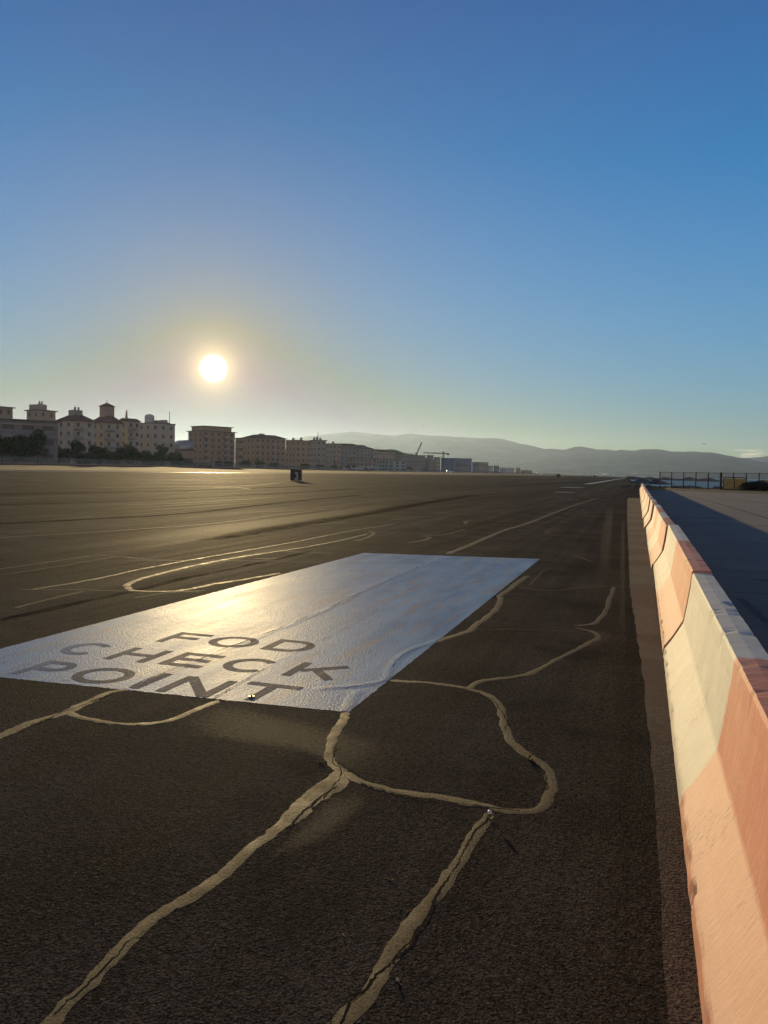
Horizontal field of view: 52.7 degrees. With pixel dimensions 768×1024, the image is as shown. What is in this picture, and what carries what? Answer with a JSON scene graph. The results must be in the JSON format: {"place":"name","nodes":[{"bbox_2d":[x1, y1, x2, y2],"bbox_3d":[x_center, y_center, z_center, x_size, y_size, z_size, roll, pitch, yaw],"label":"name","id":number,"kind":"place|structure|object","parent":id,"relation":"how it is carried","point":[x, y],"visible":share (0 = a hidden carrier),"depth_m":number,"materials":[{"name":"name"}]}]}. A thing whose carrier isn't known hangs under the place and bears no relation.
{"place":"outdoors","nodes":[
{"label":"outdoors","id":0,"kind":"place"},
{"bbox_2d":[193,461,211,466],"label":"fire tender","id":1,"kind":"object","parent":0,"point":[201,463],"visible":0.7,"depth_m":282.86,"materials":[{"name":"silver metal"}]},
{"bbox_2d":[0,464,588,475],"bbox_3d":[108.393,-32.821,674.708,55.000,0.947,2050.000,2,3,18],"label":"runway","id":2,"kind":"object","parent":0,"point":[76,467],"visible":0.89,"depth_m":180.78,"materials":[{"name":"asphalt"}]},
{"bbox_2d":[0,464,667,1023],"bbox_3d":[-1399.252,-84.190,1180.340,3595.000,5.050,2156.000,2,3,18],"label":"ground","id":3,"kind":"structure","parent":0,"point":[110,836],"depth_m":4.13,"materials":[{"name":"asphalt"}]},
{"bbox_2d":[1,556,87,568],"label":"joint seal","id":4,"kind":"object","parent":3,"relation":"on","point":[44,562],"visible":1,"depth_m":13.62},
{"bbox_2d":[14,591,83,607],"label":"joint seal","id":5,"kind":"object","parent":3,"relation":"on","point":[47,599],"visible":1,"depth_m":9.86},
{"bbox_2d":[1,556,115,574],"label":"joint seal","id":6,"kind":"object","parent":3,"relation":"on","point":[57,566],"visible":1,"depth_m":13.11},
{"bbox_2d":[0,689,125,738],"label":"crack seal","id":7,"kind":"object","parent":3,"relation":"on","point":[15,729],"visible":1,"depth_m":5.28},
{"bbox_2d":[65,700,219,725],"bbox_3d":[-1.651,1.395,5.326,1.063,0.002,0.455,0,3,-17],"label":"crack seal","id":8,"kind":"object","parent":3,"relation":"on","point":[80,717],"visible":1,"depth_m":5.23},
{"bbox_2d":[0,506,346,537],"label":"joint seal","id":9,"kind":"object","parent":3,"relation":"on","point":[175,526],"visible":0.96,"depth_m":22.59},
{"bbox_2d":[100,483,276,487],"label":"joint seal","id":10,"kind":"object","parent":3,"relation":"on","point":[191,486],"visible":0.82,"depth_m":65.53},
{"bbox_2d":[40,769,341,1023],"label":"crack seal","id":11,"kind":"object","parent":3,"relation":"on","point":[147,923],"visible":1,"depth_m":3.00,"materials":[{"name":"beige"}]},
{"bbox_2d":[53,931,146,1013],"bbox_3d":[-0.953,1.546,2.629,0.037,0.001,0.476,2,3,18],"label":"pavement crack","id":12,"kind":"object","parent":11,"relation":"on","point":[93,977],"visible":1,"depth_m":2.57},
{"bbox_2d":[124,573,280,591],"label":"crack seal","id":13,"kind":"object","parent":3,"relation":"on","point":[129,588],"visible":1,"depth_m":11.17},
{"bbox_2d":[30,524,392,589],"bbox_3d":[-2.289,0.726,18.008,0.264,0.002,15.695,2,3,19],"label":"crack seal","id":14,"kind":"object","parent":3,"relation":"on","point":[185,560],"visible":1,"depth_m":13.79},
{"bbox_2d":[123,534,366,586],"bbox_3d":[-2.236,0.825,16.129,0.569,0.002,10.614,2,3,18],"label":"crack seal","id":15,"kind":"object","parent":3,"relation":"on","point":[128,584],"visible":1,"depth_m":13.88,"materials":[{"name":"rubber"}]},
{"bbox_2d":[114,505,376,544],"bbox_3d":[-1.928,0.052,31.142,2.770,0.001,39.013,2,3,15],"label":"silt stain","id":16,"kind":"object","parent":3,"relation":"on","point":[258,524],"visible":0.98,"depth_m":23.98,"materials":[{"name":"soil"}]},
{"bbox_2d":[0,553,538,711],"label":"ground marking","id":17,"kind":"object","parent":3,"relation":"on","point":[369,635],"visible":1,"depth_m":7.90,"materials":[{"name":"white paint"}]},
{"bbox_2d":[132,612,317,685],"bbox_3d":[-1.373,1.274,7.673,0.042,0.001,3.541,2,3,20],"label":"pavement crack","id":18,"kind":"object","parent":17,"relation":"on","point":[218,650],"visible":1,"depth_m":7.24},
{"bbox_2d":[200,710,373,767],"bbox_3d":[-0.691,1.429,5.012,2.031,0.001,0.738,3,3,30],"label":"silt stain","id":19,"kind":"object","parent":3,"relation":"on","point":[290,738],"visible":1,"depth_m":4.97,"materials":[{"name":"soil"}]},
{"bbox_2d":[290,470,301,480],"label":"runway sign","id":20,"kind":"object","parent":3,"relation":"on","point":[295,475],"visible":0.95,"depth_m":101.45,"materials":[{"name":"metal"}]},
{"bbox_2d":[79,471,534,475],"bbox_3d":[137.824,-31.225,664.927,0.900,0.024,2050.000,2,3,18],"label":"runway edge line","id":21,"kind":"object","parent":3,"relation":"on","point":[210,472],"visible":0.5,"depth_m":149.58,"materials":[{"name":"white paint"}]},
{"bbox_2d":[280,775,348,826],"bbox_3d":[-0.363,1.486,4.026,0.163,0.002,0.696,2,3,25],"label":"crack seal","id":22,"kind":"object","parent":3,"relation":"on","point":[341,784],"visible":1,"depth_m":4.04,"materials":[{"name":"beige"}]},
{"bbox_2d":[287,786,336,828],"bbox_3d":[-0.368,1.489,3.929,0.033,0.001,0.563,2,3,22],"label":"pavement crack","id":23,"kind":"object","parent":22,"relation":"on","point":[306,808],"visible":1,"depth_m":3.88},
{"bbox_2d":[280,793,362,852],"bbox_3d":[-0.282,1.503,3.717,0.262,0.001,0.999,2,3,18],"label":"silt stain","id":24,"kind":"object","parent":3,"relation":"on","point":[331,817],"visible":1,"depth_m":3.78,"materials":[{"name":"soil"}]},
{"bbox_2d":[323,712,349,772],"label":"crack seal","id":25,"kind":"object","parent":3,"relation":"on","point":[335,732],"visible":1,"depth_m":4.89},
{"bbox_2d":[271,492,449,511],"bbox_3d":[0.750,-0.841,49.310,0.874,0.001,38.205,2,3,16],"label":"joint seal","id":26,"kind":"object","parent":3,"relation":"on","point":[352,503],"visible":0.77,"depth_m":40.88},
{"bbox_2d":[332,812,493,1023],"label":"crack seal","id":27,"kind":"object","parent":3,"relation":"on","point":[360,1005],"visible":0.98,"depth_m":2.86,"materials":[{"name":"beige"}]},
{"bbox_2d":[340,814,490,1023],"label":"pavement crack","id":28,"kind":"object","parent":27,"relation":"on","point":[400,950],"visible":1,"depth_m":2.84,"materials":[{"name":"asphalt"}]},
{"bbox_2d":[342,680,557,813],"bbox_3d":[0.471,1.445,5.101,1.196,0.002,2.379,1,3,8],"label":"crack seal","id":29,"kind":"object","parent":3,"relation":"on","point":[547,800],"visible":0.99,"depth_m":4.22,"materials":[{"name":"beige"}]},
{"bbox_2d":[361,782,514,809],"bbox_3d":[0.266,1.494,4.044,0.878,0.001,0.079,2,3,21],"label":"pavement crack","id":30,"kind":"object","parent":29,"relation":"on","point":[434,800],"visible":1,"depth_m":4.02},
{"bbox_2d":[436,595,503,641],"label":"crack seal","id":31,"kind":"object","parent":3,"relation":"on","point":[497,606],"visible":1,"depth_m":8.91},
{"bbox_2d":[498,576,528,595],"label":"crack seal","id":32,"kind":"object","parent":3,"relation":"on","point":[513,585],"visible":1,"depth_m":11.83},
{"bbox_2d":[446,498,597,553],"bbox_3d":[8.505,-0.068,37.086,0.449,0.002,44.046,2,3,19],"label":"crack seal","id":33,"kind":"object","parent":3,"relation":"on","point":[471,544],"visible":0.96,"depth_m":22.09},
{"bbox_2d":[474,629,574,631],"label":"joint seal","id":34,"kind":"object","parent":3,"relation":"on","point":[518,629],"visible":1,"depth_m":8.48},
{"bbox_2d":[467,628,601,688],"bbox_3d":[1.562,1.350,7.304,0.406,0.002,2.952,3,3,31],"label":"crack seal","id":35,"kind":"object","parent":3,"relation":"on","point":[550,662],"visible":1,"depth_m":6.95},
{"bbox_2d":[517,586,602,590],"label":"joint seal","id":36,"kind":"object","parent":3,"relation":"on","point":[561,589],"visible":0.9,"depth_m":11.64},
{"bbox_2d":[574,587,616,625],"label":"crack seal","id":37,"kind":"object","parent":3,"relation":"on","point":[604,613],"visible":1,"depth_m":9.86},
{"bbox_2d":[592,632,609,644],"bbox_3d":[2.237,1.324,8.048,0.295,0.001,1.226,3,3,27],"label":"silt stain","id":38,"kind":"object","parent":3,"relation":"on","point":[603,639],"visible":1,"depth_m":8.15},
{"bbox_2d":[600,510,611,572],"bbox_3d":[8.735,0.296,30.149,0.428,0.001,46.944,2,3,17],"label":"silt stain","id":39,"kind":"object","parent":3,"relation":"on","point":[607,521],"visible":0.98,"depth_m":22.11,"materials":[{"name":"soil"}]},
{"bbox_2d":[627,498,702,1023],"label":"concrete strip","id":40,"kind":"object","parent":3,"relation":"on","point":[681,979],"visible":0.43,"depth_m":4.10,"materials":[{"name":"concrete"}]},
{"bbox_2d":[642,496,652,519],"bbox_3d":[11.403,-0.218,33.169,0.642,0.813,5.883,2,3,18],"label":"concrete barrier","id":41,"kind":"object","parent":40,"relation":"on","point":[645,511],"visible":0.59,"depth_m":31.82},
{"bbox_2d":[644,499,657,528],"bbox_3d":[9.624,0.031,27.652,0.642,0.813,5.678,2,3,18],"label":"concrete barrier","id":42,"kind":"object","parent":40,"relation":"on","point":[648,516],"visible":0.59,"depth_m":26.21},
{"bbox_2d":[646,505,664,541],"bbox_3d":[7.894,0.285,22.256,0.643,0.813,5.632,2,3,18],"label":"concrete barrier","id":43,"kind":"object","parent":40,"relation":"on","point":[650,528],"visible":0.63,"depth_m":21.84,"materials":[{"name":"concrete"}]},
{"bbox_2d":[647,512,674,568],"bbox_3d":[6.129,0.532,16.893,0.643,0.813,5.632,2,3,18],"label":"concrete barrier","id":44,"kind":"object","parent":40,"relation":"on","point":[656,542],"visible":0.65,"depth_m":16.00,"materials":[{"name":"concrete"}]},
{"bbox_2d":[653,525,712,652],"bbox_3d":[4.130,0.793,10.739,0.643,0.813,7.282,2,3,18],"label":"concrete barrier","id":45,"kind":"object","parent":40,"relation":"on","point":[679,562],"visible":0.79,"depth_m":9.09,"materials":[{"name":"concrete"}]},
{"bbox_2d":[663,573,767,1023],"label":"concrete barrier","id":46,"kind":"object","parent":40,"relation":"on","point":[715,655],"visible":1,"depth_m":3.28,"materials":[{"name":"orange concrete"}]},
{"bbox_2d":[285,443,433,471],"bbox_3d":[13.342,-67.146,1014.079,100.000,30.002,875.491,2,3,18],"label":"buildings","id":47,"kind":"structure","parent":0,"point":[397,452],"depth_m":891.86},
{"bbox_2d":[0,0,767,457],"label":"sky","id":48,"kind":"structure","parent":0,"point":[543,224],"materials":[{"name":"blue"}]},
{"bbox_2d":[285,432,544,469],"bbox_3d":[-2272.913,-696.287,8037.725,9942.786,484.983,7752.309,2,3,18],"label":"hills","id":49,"kind":"structure","parent":0,"point":[495,451],"depth_m":8859.25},
{"bbox_2d":[440,447,767,478],"bbox_3d":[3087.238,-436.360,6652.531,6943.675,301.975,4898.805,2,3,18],"label":"hills","id":50,"kind":"structure","parent":0,"point":[617,463],"depth_m":6312.20,"materials":[{"name":"grey"}]},
{"bbox_2d":[613,476,767,487],"bbox_3d":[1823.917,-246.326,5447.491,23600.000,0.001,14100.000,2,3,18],"label":"sea","id":51,"kind":"structure","parent":0,"point":[703,484],"depth_m":427.37,"materials":[{"name":"blue liquid"}]},
{"bbox_2d":[632,479,675,484],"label":"breakwater","id":52,"kind":"object","parent":51,"relation":"in","point":[643,481],"visible":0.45,"depth_m":329.68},
{"bbox_2d":[622,476,719,480],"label":"breakwater","id":53,"kind":"object","parent":51,"relation":"in","point":[661,478],"visible":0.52,"depth_m":731.42,"materials":[{"name":"stone"}]},
{"bbox_2d":[648,490,767,653],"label":"apron","id":54,"kind":"object","parent":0,"point":[726,541],"visible":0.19,"depth_m":22.21,"materials":[{"name":"concrete"}]},
{"bbox_2d":[736,598,767,624],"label":"apron dark stain","id":55,"kind":"object","parent":54,"relation":"on","point":[753,610],"visible":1,"depth_m":9.97,"materials":[{"name":"asphalt"}]},
{"bbox_2d":[665,488,767,493],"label":"grass verge","id":56,"kind":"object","parent":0,"point":[721,490],"depth_m":100.82,"materials":[{"name":"plant"}]},
{"bbox_2d":[659,472,767,488],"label":"coast fence","id":57,"kind":"object","parent":56,"relation":"on","point":[720,485],"visible":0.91,"depth_m":114.87,"materials":[{"name":"metal"}]},
{"bbox_2d":[723,477,746,489],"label":"reed gate","id":58,"kind":"structure","parent":56,"relation":"on","point":[733,483],"depth_m":112.00,"materials":[{"name":"wicker"}]},
{"bbox_2d":[738,481,763,490],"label":"bush","id":59,"kind":"object","parent":56,"relation":"on","point":[747,485],"visible":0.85,"depth_m":107.69,"materials":[{"name":"green plant"}]},
{"bbox_2d":[752,479,767,490],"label":"bush","id":60,"kind":"object","parent":56,"relation":"on","point":[760,485],"visible":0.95,"depth_m":106.16,"materials":[{"name":"green plant"}]},
{"bbox_2d":[747,456,767,461],"bbox_3d":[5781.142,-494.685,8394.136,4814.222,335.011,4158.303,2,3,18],"label":"cloud","id":61,"kind":"structure","parent":0,"point":[764,459],"depth_m":9460.68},
{"bbox_3d":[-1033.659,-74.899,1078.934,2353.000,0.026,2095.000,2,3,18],"label":"verge","id":62,"kind":"structure","parent":0,"visible":0},
{"bbox_2d":[0,406,15,418],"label":"apartment block","id":63,"kind":"structure","parent":62,"relation":"on","point":[6,412],"depth_m":270.75,"materials":[{"name":"paint"}]},
{"bbox_2d":[0,435,17,461],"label":"tree","id":64,"kind":"object","parent":62,"relation":"on","point":[7,446],"visible":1,"depth_m":198.28,"materials":[{"name":"green plant"}]},
{"bbox_2d":[2,434,29,461],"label":"tree","id":65,"kind":"object","parent":62,"relation":"on","point":[20,440],"visible":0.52,"depth_m":204.78,"materials":[{"name":"green plant"}]},
{"bbox_2d":[11,435,38,462],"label":"tree","id":66,"kind":"object","parent":62,"relation":"on","point":[32,445],"visible":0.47,"depth_m":208.40,"materials":[{"name":"green plant"}]},
{"bbox_2d":[0,418,60,462],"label":"sports hall","id":67,"kind":"structure","parent":62,"relation":"on","point":[11,428],"depth_m":214.21,"materials":[{"name":"stone"}]},
{"bbox_2d":[2,424,14,429],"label":"window","id":68,"kind":"structure","parent":67,"relation":"in","point":[4,426],"depth_m":210.16,"materials":[{"name":"grey glass"}]},
{"bbox_2d":[22,425,33,429],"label":"window","id":69,"kind":"structure","parent":67,"relation":"in","point":[24,427],"depth_m":213.21,"materials":[{"name":"grey glass"}]},
{"bbox_2d":[42,426,53,431],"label":"window","id":70,"kind":"structure","parent":67,"relation":"in","point":[44,428],"depth_m":216.56,"materials":[{"name":"grey glass"}]},
{"bbox_2d":[42,454,54,459],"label":"window","id":71,"kind":"structure","parent":67,"relation":"in","point":[49,456],"depth_m":217.09,"materials":[{"name":"glass"}]},
{"bbox_2d":[28,428,48,462],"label":"tree","id":72,"kind":"object","parent":62,"relation":"on","point":[37,435],"visible":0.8,"depth_m":211.73,"materials":[{"name":"green plant"}]},
{"bbox_2d":[24,401,57,420],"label":"apartment block","id":73,"kind":"structure","parent":62,"relation":"on","point":[38,411],"depth_m":303.69,"materials":[{"name":"paint"}]},
{"bbox_2d":[58,445,74,462],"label":"tree","id":74,"kind":"object","parent":62,"relation":"on","point":[62,454],"visible":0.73,"depth_m":222.92,"materials":[{"name":"green plant"}]},
{"bbox_2d":[60,448,77,463],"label":"tree","id":75,"kind":"object","parent":62,"relation":"on","point":[75,454],"visible":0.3,"depth_m":230.65,"materials":[{"name":"green plant"}]},
{"bbox_2d":[55,407,96,463],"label":"residential block","id":76,"kind":"structure","parent":62,"relation":"on","point":[77,425],"depth_m":272.67,"materials":[{"name":"paint"}]},
{"bbox_2d":[70,440,85,463],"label":"tree","id":77,"kind":"object","parent":62,"relation":"on","point":[79,447],"visible":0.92,"depth_m":232.52,"materials":[{"name":"green plant"}]},
{"bbox_2d":[75,452,100,463],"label":"shrub","id":78,"kind":"object","parent":62,"relation":"on","point":[87,458],"visible":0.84,"depth_m":234.34,"materials":[{"name":"green plant"}]},
{"bbox_2d":[88,444,108,463],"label":"tree","id":79,"kind":"object","parent":62,"relation":"on","point":[95,449],"visible":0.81,"depth_m":241.00,"materials":[{"name":"green plant"}]},
{"bbox_2d":[98,454,118,464],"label":"shrub","id":80,"kind":"object","parent":62,"relation":"on","point":[104,460],"visible":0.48,"depth_m":242.35,"materials":[{"name":"green plant"}]},
{"bbox_2d":[95,403,124,464],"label":"residential block","id":81,"kind":"structure","parent":62,"relation":"on","point":[108,430],"depth_m":288.22,"materials":[{"name":"paint"}]},
{"bbox_2d":[104,449,128,464],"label":"tree","id":82,"kind":"object","parent":62,"relation":"on","point":[115,456],"visible":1,"depth_m":242.12,"materials":[{"name":"green plant"}]},
{"bbox_2d":[116,443,135,464],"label":"tree","id":83,"kind":"object","parent":62,"relation":"on","point":[128,448],"visible":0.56,"depth_m":250.27,"materials":[{"name":"green plant"}]},
{"bbox_2d":[120,410,140,464],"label":"residential block","id":84,"kind":"structure","parent":62,"relation":"on","point":[130,431],"depth_m":300.76,"materials":[{"name":"paint"}]},
{"bbox_2d":[126,448,141,464],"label":"tree","id":85,"kind":"object","parent":62,"relation":"on","point":[134,453],"visible":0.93,"depth_m":250.35,"materials":[{"name":"green plant"}]},
{"bbox_2d":[136,450,167,465],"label":"shrub","id":86,"kind":"object","parent":62,"relation":"on","point":[156,458],"visible":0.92,"depth_m":259.71,"materials":[{"name":"green plant"}]},
{"bbox_2d":[140,411,175,465],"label":"residential block","id":87,"kind":"structure","parent":62,"relation":"on","point":[154,433],"depth_m":317.06,"materials":[{"name":"paint"}]},
{"bbox_2d":[155,445,168,465],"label":"tree","id":88,"kind":"object","parent":62,"relation":"on","point":[163,450],"visible":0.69,"depth_m":273.14,"materials":[{"name":"green plant"}]},
{"bbox_2d":[164,452,183,465],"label":"shrub","id":89,"kind":"object","parent":62,"relation":"on","point":[173,458],"visible":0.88,"depth_m":279.49,"materials":[{"name":"green plant"}]},
{"bbox_2d":[175,440,193,465],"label":"arched hall","id":90,"kind":"structure","parent":62,"relation":"on","point":[185,448],"depth_m":322.19,"materials":[{"name":"metal"}]},
{"bbox_2d":[186,425,236,466],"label":"apartment block","id":91,"kind":"structure","parent":62,"relation":"on","point":[209,443],"depth_m":356.82,"materials":[{"name":"paint"}]},
{"bbox_2d":[235,438,244,467],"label":"apartment block","id":92,"kind":"structure","parent":62,"relation":"on","point":[238,450],"depth_m":395.19,"materials":[{"name":"paint"}]},
{"bbox_2d":[240,459,251,466],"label":"tree","id":93,"kind":"object","parent":62,"relation":"on","point":[246,463],"visible":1,"depth_m":330.12,"materials":[{"name":"green plant"}]},
{"bbox_2d":[255,459,265,466],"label":"tree","id":94,"kind":"object","parent":62,"relation":"on","point":[257,463],"visible":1,"depth_m":336.41,"materials":[{"name":"green plant"}]},
{"bbox_2d":[241,434,285,467],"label":"apartment block","id":95,"kind":"structure","parent":62,"relation":"on","point":[267,449],"depth_m":406.48,"materials":[{"name":"paint"}]},
{"bbox_2d":[0,457,553,474],"bbox_3d":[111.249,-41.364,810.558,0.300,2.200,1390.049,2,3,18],"label":"perimeter fence","id":96,"kind":"object","parent":62,"relation":"on","point":[59,463],"visible":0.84,"depth_m":270.79,"materials":[{"name":"grey"}]},
{"bbox_2d":[286,437,310,468],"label":"apartment block","id":97,"kind":"structure","parent":62,"relation":"on","point":[298,452],"depth_m":448.11,"materials":[{"name":"paint"}]},
{"bbox_2d":[299,463,310,468],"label":"shrub","id":98,"kind":"object","parent":62,"relation":"on","point":[304,466],"visible":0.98,"depth_m":375.73,"materials":[{"name":"green plant"}]},
{"bbox_2d":[309,437,327,468],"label":"apartment block","id":99,"kind":"structure","parent":62,"relation":"on","point":[318,451],"depth_m":480.69,"materials":[{"name":"paint"}]},
{"bbox_2d":[326,442,342,469],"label":"apartment block","id":100,"kind":"structure","parent":62,"relation":"on","point":[333,453],"depth_m":505.31,"materials":[{"name":"beige concrete"}]},
{"bbox_2d":[341,443,356,469],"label":"apartment block","id":101,"kind":"structure","parent":62,"relation":"on","point":[348,450],"depth_m":542.32,"materials":[{"name":"stone"}]},
{"bbox_2d":[347,458,377,469],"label":"terrace house","id":102,"kind":"structure","parent":62,"relation":"on","point":[363,462],"depth_m":496.76,"materials":[{"name":"beige concrete"}]},
{"bbox_2d":[357,447,370,457],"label":"apartment block","id":103,"kind":"structure","parent":62,"relation":"on","point":[363,452],"depth_m":582.91,"materials":[{"name":"paint"}]},
{"bbox_2d":[372,449,394,468],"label":"apartment block","id":104,"kind":"structure","parent":62,"relation":"on","point":[381,454],"depth_m":641.86,"materials":[{"name":"concrete"}]},
{"bbox_2d":[378,460,405,470],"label":"building","id":105,"kind":"structure","parent":62,"relation":"on","point":[390,465],"depth_m":551.02,"materials":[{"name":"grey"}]},
{"bbox_2d":[396,455,425,471],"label":"apartment block","id":106,"kind":"structure","parent":62,"relation":"on","point":[415,462],"depth_m":717.56,"materials":[{"name":"concrete"}]},
{"bbox_2d":[426,455,433,471],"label":"apartment block","id":107,"kind":"structure","parent":62,"relation":"on","point":[429,463],"depth_m":744.52,"materials":[{"name":"stone"}]},
{"bbox_2d":[434,457,440,471],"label":"apartment block","id":108,"kind":"structure","parent":62,"relation":"on","point":[436,464],"depth_m":789.51,"materials":[{"name":"grey concrete"}]},
{"bbox_2d":[441,458,472,472],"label":"warehouse","id":109,"kind":"structure","parent":62,"relation":"on","point":[449,463],"depth_m":848.89,"materials":[{"name":"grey metal"}]},
{"bbox_2d":[455,463,466,472],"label":"warehouse","id":110,"kind":"structure","parent":62,"relation":"on","point":[460,467],"depth_m":782.48,"materials":[{"name":"stone"}]},
{"bbox_2d":[472,462,488,472],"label":"warehouse","id":111,"kind":"structure","parent":62,"relation":"on","point":[479,467],"depth_m":922.76,"materials":[{"name":"grey glass"}]},
{"bbox_2d":[500,468,513,473],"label":"warehouse","id":112,"kind":"structure","parent":62,"relation":"on","point":[507,470],"depth_m":1073.88,"materials":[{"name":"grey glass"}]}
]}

